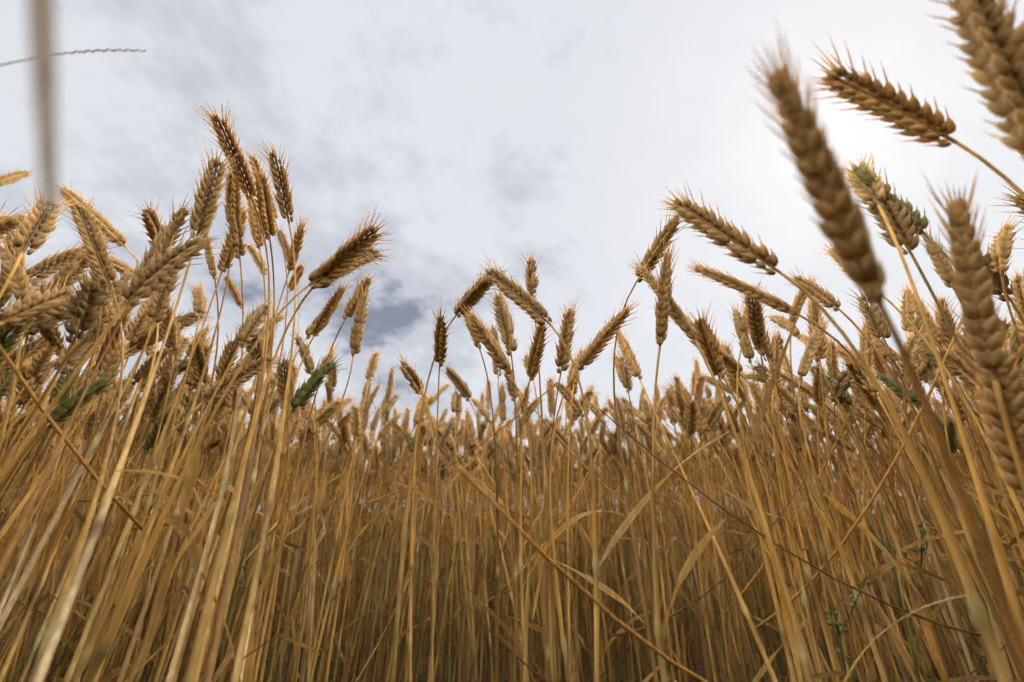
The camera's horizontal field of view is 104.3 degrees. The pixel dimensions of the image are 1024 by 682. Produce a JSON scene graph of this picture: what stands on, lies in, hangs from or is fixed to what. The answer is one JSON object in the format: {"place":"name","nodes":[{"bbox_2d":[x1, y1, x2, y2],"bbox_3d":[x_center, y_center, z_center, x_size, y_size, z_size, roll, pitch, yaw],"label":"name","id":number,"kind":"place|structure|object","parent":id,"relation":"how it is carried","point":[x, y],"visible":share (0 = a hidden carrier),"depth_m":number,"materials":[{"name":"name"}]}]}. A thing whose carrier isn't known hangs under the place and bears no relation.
{"place":"outdoors","nodes":[
{"label":"outdoors","id":0,"kind":"place"},
{"bbox_2d":[0,148,1023,681],"bbox_3d":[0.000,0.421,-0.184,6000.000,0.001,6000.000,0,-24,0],"label":"field ground","id":1,"kind":"structure","parent":0,"point":[422,677],"depth_m":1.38,"materials":[{"name":"yellow plant"}]},
{"bbox_2d":[2,212,27,221],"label":"wheat","id":2,"kind":"object","parent":1,"relation":"on","point":[21,218],"visible":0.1,"depth_m":0.77,"materials":[{"name":"plant"}]},
{"bbox_2d":[0,169,36,186],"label":"wheat","id":3,"kind":"object","parent":1,"relation":"on","point":[9,178],"visible":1,"depth_m":0.81,"materials":[{"name":"plant"}]},
{"bbox_2d":[1,270,49,326],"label":"wheat","id":4,"kind":"object","parent":1,"relation":"on","point":[41,287],"visible":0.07,"depth_m":0.52,"materials":[{"name":"plant"}]},
{"bbox_2d":[0,278,70,654],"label":"wheat","id":5,"kind":"object","parent":1,"relation":"on","point":[52,336],"visible":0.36,"depth_m":0.41,"materials":[{"name":"plant"}]},
{"bbox_2d":[0,334,77,527],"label":"wheat","id":6,"kind":"object","parent":1,"relation":"on","point":[56,354],"visible":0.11,"depth_m":0.65,"materials":[{"name":"plant"}]},
{"bbox_2d":[0,0,145,207],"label":"wheat stalk","id":7,"kind":"object","parent":1,"relation":"on","point":[41,18],"visible":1,"depth_m":0.06,"materials":[{"name":"beige plant"}]},
{"bbox_2d":[28,188,123,681],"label":"wheat","id":8,"kind":"object","parent":1,"relation":"on","point":[95,246],"visible":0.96,"depth_m":0.40,"materials":[{"name":"plant"}]},
{"bbox_2d":[0,196,165,630],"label":"wheat","id":9,"kind":"object","parent":1,"relation":"on","point":[150,220],"visible":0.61,"depth_m":0.39,"materials":[{"name":"plant"}]},
{"bbox_2d":[0,281,177,681],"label":"wheat","id":10,"kind":"object","parent":1,"relation":"on","point":[19,634],"visible":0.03,"depth_m":0.38,"materials":[{"name":"plant"}]},
{"bbox_2d":[39,176,158,569],"bbox_3d":[-0.361,0.154,0.296,0.494,0.876,0.123,-11,-26,23],"label":"wheat","id":11,"kind":"object","parent":1,"relation":"on","point":[120,240],"visible":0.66,"depth_m":0.52,"materials":[{"name":"plant"}]},
{"bbox_2d":[0,196,202,580],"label":"wheat","id":12,"kind":"object","parent":1,"relation":"on","point":[170,229],"visible":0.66,"depth_m":0.34,"materials":[{"name":"plant"}]},
{"bbox_2d":[18,254,209,681],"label":"wheat","id":13,"kind":"object","parent":1,"relation":"on","point":[119,265],"visible":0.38,"depth_m":0.49,"materials":[{"name":"plant"}]},
{"bbox_2d":[32,138,247,681],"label":"wheat","id":14,"kind":"object","parent":1,"relation":"on","point":[202,197],"visible":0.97,"depth_m":0.32,"materials":[{"name":"plant"}]},
{"bbox_2d":[64,203,253,681],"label":"wheat","id":15,"kind":"object","parent":1,"relation":"on","point":[224,257],"visible":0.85,"depth_m":0.41,"materials":[{"name":"plant"}]},
{"bbox_2d":[116,227,218,681],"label":"wheat","id":16,"kind":"object","parent":1,"relation":"on","point":[210,261],"visible":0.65,"depth_m":0.41,"materials":[{"name":"plant"}]},
{"bbox_2d":[93,160,243,681],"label":"wheat","id":17,"kind":"object","parent":1,"relation":"on","point":[232,189],"visible":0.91,"depth_m":0.47,"materials":[{"name":"plant"}]},
{"bbox_2d":[0,205,396,681],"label":"wheat","id":18,"kind":"object","parent":1,"relation":"on","point":[329,268],"visible":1,"depth_m":0.32,"materials":[{"name":"plant"}]},
{"bbox_2d":[165,193,248,681],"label":"wheat","id":19,"kind":"object","parent":1,"relation":"on","point":[237,232],"visible":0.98,"depth_m":0.39,"materials":[{"name":"plant"}]},
{"bbox_2d":[171,99,269,681],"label":"wheat","id":20,"kind":"object","parent":1,"relation":"on","point":[242,180],"visible":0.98,"depth_m":0.37,"materials":[{"name":"plant"}]},
{"bbox_2d":[186,272,265,642],"bbox_3d":[-0.565,0.294,0.811,0.297,1.032,0.228,-14,-27,30],"label":"wheat","id":21,"kind":"object","parent":1,"relation":"on","point":[234,292],"visible":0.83,"depth_m":1.01,"materials":[{"name":"plant"}]},
{"bbox_2d":[193,193,265,681],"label":"wheat","id":22,"kind":"object","parent":1,"relation":"on","point":[255,231],"visible":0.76,"depth_m":0.38,"materials":[{"name":"plant"}]},
{"bbox_2d":[190,240,272,625],"bbox_3d":[-0.425,0.201,0.567,0.376,1.006,0.076,-20,-31,38],"label":"wheat","id":23,"kind":"object","parent":1,"relation":"on","point":[253,252],"visible":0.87,"depth_m":0.79,"materials":[{"name":"plant"}]},
{"bbox_2d":[172,212,309,681],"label":"wheat","id":24,"kind":"object","parent":1,"relation":"on","point":[299,234],"visible":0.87,"depth_m":0.50,"materials":[{"name":"plant"}]},
{"bbox_2d":[211,158,292,681],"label":"wheat","id":25,"kind":"object","parent":1,"relation":"on","point":[266,212],"visible":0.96,"depth_m":0.47,"materials":[{"name":"plant"}]},
{"bbox_2d":[224,145,287,571],"bbox_3d":[-0.298,0.147,0.437,0.225,1.000,0.145,-10,-26,22],"label":"wheat","id":26,"kind":"object","parent":1,"relation":"on","point":[253,162],"visible":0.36,"depth_m":0.62,"materials":[{"name":"plant"}]},
{"bbox_2d":[231,138,295,681],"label":"wheat","id":27,"kind":"object","parent":1,"relation":"on","point":[283,185],"visible":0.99,"depth_m":0.38,"materials":[{"name":"plant"}]},
{"bbox_2d":[230,221,299,597],"bbox_3d":[-0.415,0.203,0.657,0.276,1.074,0.117,-17,-29,34],"label":"wheat","id":28,"kind":"object","parent":1,"relation":"on","point":[286,245],"visible":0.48,"depth_m":0.89,"materials":[{"name":"plant"}]},
{"bbox_2d":[212,276,357,681],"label":"wheat","id":29,"kind":"object","parent":1,"relation":"on","point":[327,312],"visible":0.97,"depth_m":0.38,"materials":[{"name":"plant"}]},
{"bbox_2d":[266,258,309,447],"bbox_3d":[-0.451,0.280,0.671,0.092,0.945,0.321,7,-25,-15],"label":"wheat","id":30,"kind":"object","parent":1,"relation":"on","point":[299,270],"visible":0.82,"depth_m":0.84,"materials":[{"name":"plant"}]},
{"bbox_2d":[252,267,383,681],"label":"wheat","id":31,"kind":"object","parent":1,"relation":"on","point":[349,312],"visible":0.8,"depth_m":0.45,"materials":[{"name":"plant"}]},
{"bbox_2d":[391,348,439,681],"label":"wheat","id":32,"kind":"object","parent":1,"relation":"on","point":[412,378],"visible":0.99,"depth_m":0.61,"materials":[{"name":"plant"}]},
{"bbox_2d":[429,300,452,681],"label":"wheat","id":33,"kind":"object","parent":1,"relation":"on","point":[440,340],"visible":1,"depth_m":0.51,"materials":[{"name":"plant"}]},
{"bbox_2d":[390,258,514,681],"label":"wheat","id":34,"kind":"object","parent":1,"relation":"on","point":[474,294],"visible":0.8,"depth_m":0.48,"materials":[{"name":"plant"}]},
{"bbox_2d":[442,293,498,681],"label":"wheat","id":35,"kind":"object","parent":1,"relation":"on","point":[475,339],"visible":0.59,"depth_m":0.51,"materials":[{"name":"plant"}]},
{"bbox_2d":[518,321,557,666],"bbox_3d":[0.049,0.300,0.390,0.086,0.684,0.157,0,-24,0],"label":"wheat","id":36,"kind":"object","parent":1,"relation":"on","point":[536,350],"visible":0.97,"depth_m":0.47,"materials":[{"name":"plant"}]},
{"bbox_2d":[519,251,583,681],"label":"wheat","id":37,"kind":"object","parent":1,"relation":"on","point":[531,281],"visible":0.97,"depth_m":0.52,"materials":[{"name":"plant"}]},
{"bbox_2d":[483,289,624,681],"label":"wheat","id":38,"kind":"object","parent":1,"relation":"on","point":[503,319],"visible":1,"depth_m":0.43,"materials":[{"name":"plant"}]},
{"bbox_2d":[532,299,584,681],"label":"wheat","id":39,"kind":"object","parent":1,"relation":"on","point":[567,334],"visible":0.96,"depth_m":0.47,"materials":[{"name":"plant"}]},
{"bbox_2d":[463,306,665,681],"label":"wheat","id":40,"kind":"object","parent":1,"relation":"on","point":[487,339],"visible":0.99,"depth_m":0.43,"materials":[{"name":"plant"}]},
{"bbox_2d":[549,294,638,681],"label":"wheat","id":41,"kind":"object","parent":1,"relation":"on","point":[607,332],"visible":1,"depth_m":0.42,"materials":[{"name":"plant"}]},
{"bbox_2d":[472,250,730,681],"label":"wheat","id":42,"kind":"object","parent":1,"relation":"on","point":[523,299],"visible":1,"depth_m":0.37,"materials":[{"name":"plant"}]},
{"bbox_2d":[551,210,688,681],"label":"wheat","id":43,"kind":"object","parent":1,"relation":"on","point":[666,235],"visible":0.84,"depth_m":0.43,"materials":[{"name":"plant"}]},
{"bbox_2d":[238,520,1009,681],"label":"green weeds","id":44,"kind":"object","parent":1,"relation":"on","point":[854,602],"visible":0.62,"depth_m":0.40,"materials":[{"name":"green leaves"}]},
{"bbox_2d":[652,241,726,681],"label":"wheat","id":45,"kind":"object","parent":1,"relation":"on","point":[664,290],"visible":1,"depth_m":0.34,"materials":[{"name":"plant"}]},
{"bbox_2d":[625,251,815,681],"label":"wheat","id":46,"kind":"object","parent":1,"relation":"on","point":[796,642],"visible":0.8,"depth_m":0.33,"materials":[{"name":"plant"}]},
{"bbox_2d":[686,300,796,681],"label":"wheat","id":47,"kind":"object","parent":1,"relation":"on","point":[706,339],"visible":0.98,"depth_m":0.44,"materials":[{"name":"plant"}]},
{"bbox_2d":[719,355,829,681],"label":"wheat","id":48,"kind":"object","parent":1,"relation":"on","point":[794,588],"visible":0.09,"depth_m":0.49,"materials":[{"name":"plant"}]},
{"bbox_2d":[736,276,825,681],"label":"wheat","id":49,"kind":"object","parent":1,"relation":"on","point":[754,309],"visible":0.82,"depth_m":0.47,"materials":[{"name":"plant"}]},
{"bbox_2d":[771,329,878,670],"bbox_3d":[0.508,0.358,0.650,0.079,0.784,0.173,-15,-28,30],"label":"wheat","id":50,"kind":"object","parent":1,"relation":"on","point":[780,343],"visible":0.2,"depth_m":0.70,"materials":[{"name":"plant"}]},
{"bbox_2d":[655,177,1011,681],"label":"wheat","id":51,"kind":"object","parent":1,"relation":"on","point":[704,220],"visible":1,"depth_m":0.26,"materials":[{"name":"plant"}]},
{"bbox_2d":[685,257,998,681],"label":"wheat","id":52,"kind":"object","parent":1,"relation":"on","point":[775,302],"visible":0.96,"depth_m":0.38,"materials":[{"name":"plant"}]},
{"bbox_2d":[797,312,952,681],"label":"wheat","id":53,"kind":"object","parent":1,"relation":"on","point":[812,346],"visible":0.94,"depth_m":0.41,"materials":[{"name":"plant"}]},
{"bbox_2d":[746,17,1023,670],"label":"wheat","id":54,"kind":"object","parent":1,"relation":"on","point":[844,230],"visible":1,"depth_m":0.14,"materials":[{"name":"plant"}]},
{"bbox_2d":[830,353,978,681],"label":"wheat","id":55,"kind":"object","parent":1,"relation":"on","point":[852,367],"visible":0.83,"depth_m":0.49,"materials":[{"name":"plant"}]},
{"bbox_2d":[804,29,1023,197],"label":"wheat","id":56,"kind":"object","parent":1,"relation":"on","point":[912,117],"visible":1,"depth_m":0.25,"materials":[{"name":"plant"}]},
{"bbox_2d":[845,153,1023,359],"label":"wheat","id":57,"kind":"object","parent":1,"relation":"on","point":[866,177],"visible":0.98,"depth_m":0.32,"materials":[{"name":"plant"}]},
{"bbox_2d":[869,406,1021,681],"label":"wheat","id":58,"kind":"object","parent":1,"relation":"on","point":[988,667],"visible":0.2,"depth_m":0.70,"materials":[{"name":"plant"}]},
{"bbox_2d":[921,0,1023,159],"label":"wheat","id":59,"kind":"object","parent":1,"relation":"on","point":[993,48],"visible":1,"depth_m":0.18,"materials":[{"name":"plant"}]},
{"bbox_2d":[921,169,1023,489],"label":"wheat","id":60,"kind":"object","parent":1,"relation":"on","point":[974,288],"visible":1,"depth_m":0.19,"materials":[{"name":"plant"}]},
{"bbox_2d":[946,322,1023,489],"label":"wheat","id":61,"kind":"object","parent":1,"relation":"on","point":[1010,383],"visible":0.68,"depth_m":0.23,"materials":[{"name":"plant"}]},
{"bbox_2d":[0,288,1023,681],"bbox_3d":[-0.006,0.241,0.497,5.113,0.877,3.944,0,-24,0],"label":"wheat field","id":62,"kind":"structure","parent":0,"point":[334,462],"depth_m":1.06,"materials":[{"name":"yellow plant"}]},
{"bbox_2d":[0,318,1023,681],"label":"grass stalks","id":63,"kind":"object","parent":62,"relation":"on","point":[460,468],"depth_m":0.42,"materials":[{"name":"yellow plant"}]},
{"bbox_2d":[0,0,1023,514],"label":"sky","id":64,"kind":"structure","parent":0,"point":[558,129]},
{"bbox_2d":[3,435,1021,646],"bbox_3d":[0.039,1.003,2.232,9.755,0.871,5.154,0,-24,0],"label":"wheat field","id":65,"kind":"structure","parent":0,"point":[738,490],"depth_m":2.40,"materials":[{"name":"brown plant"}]}
]}

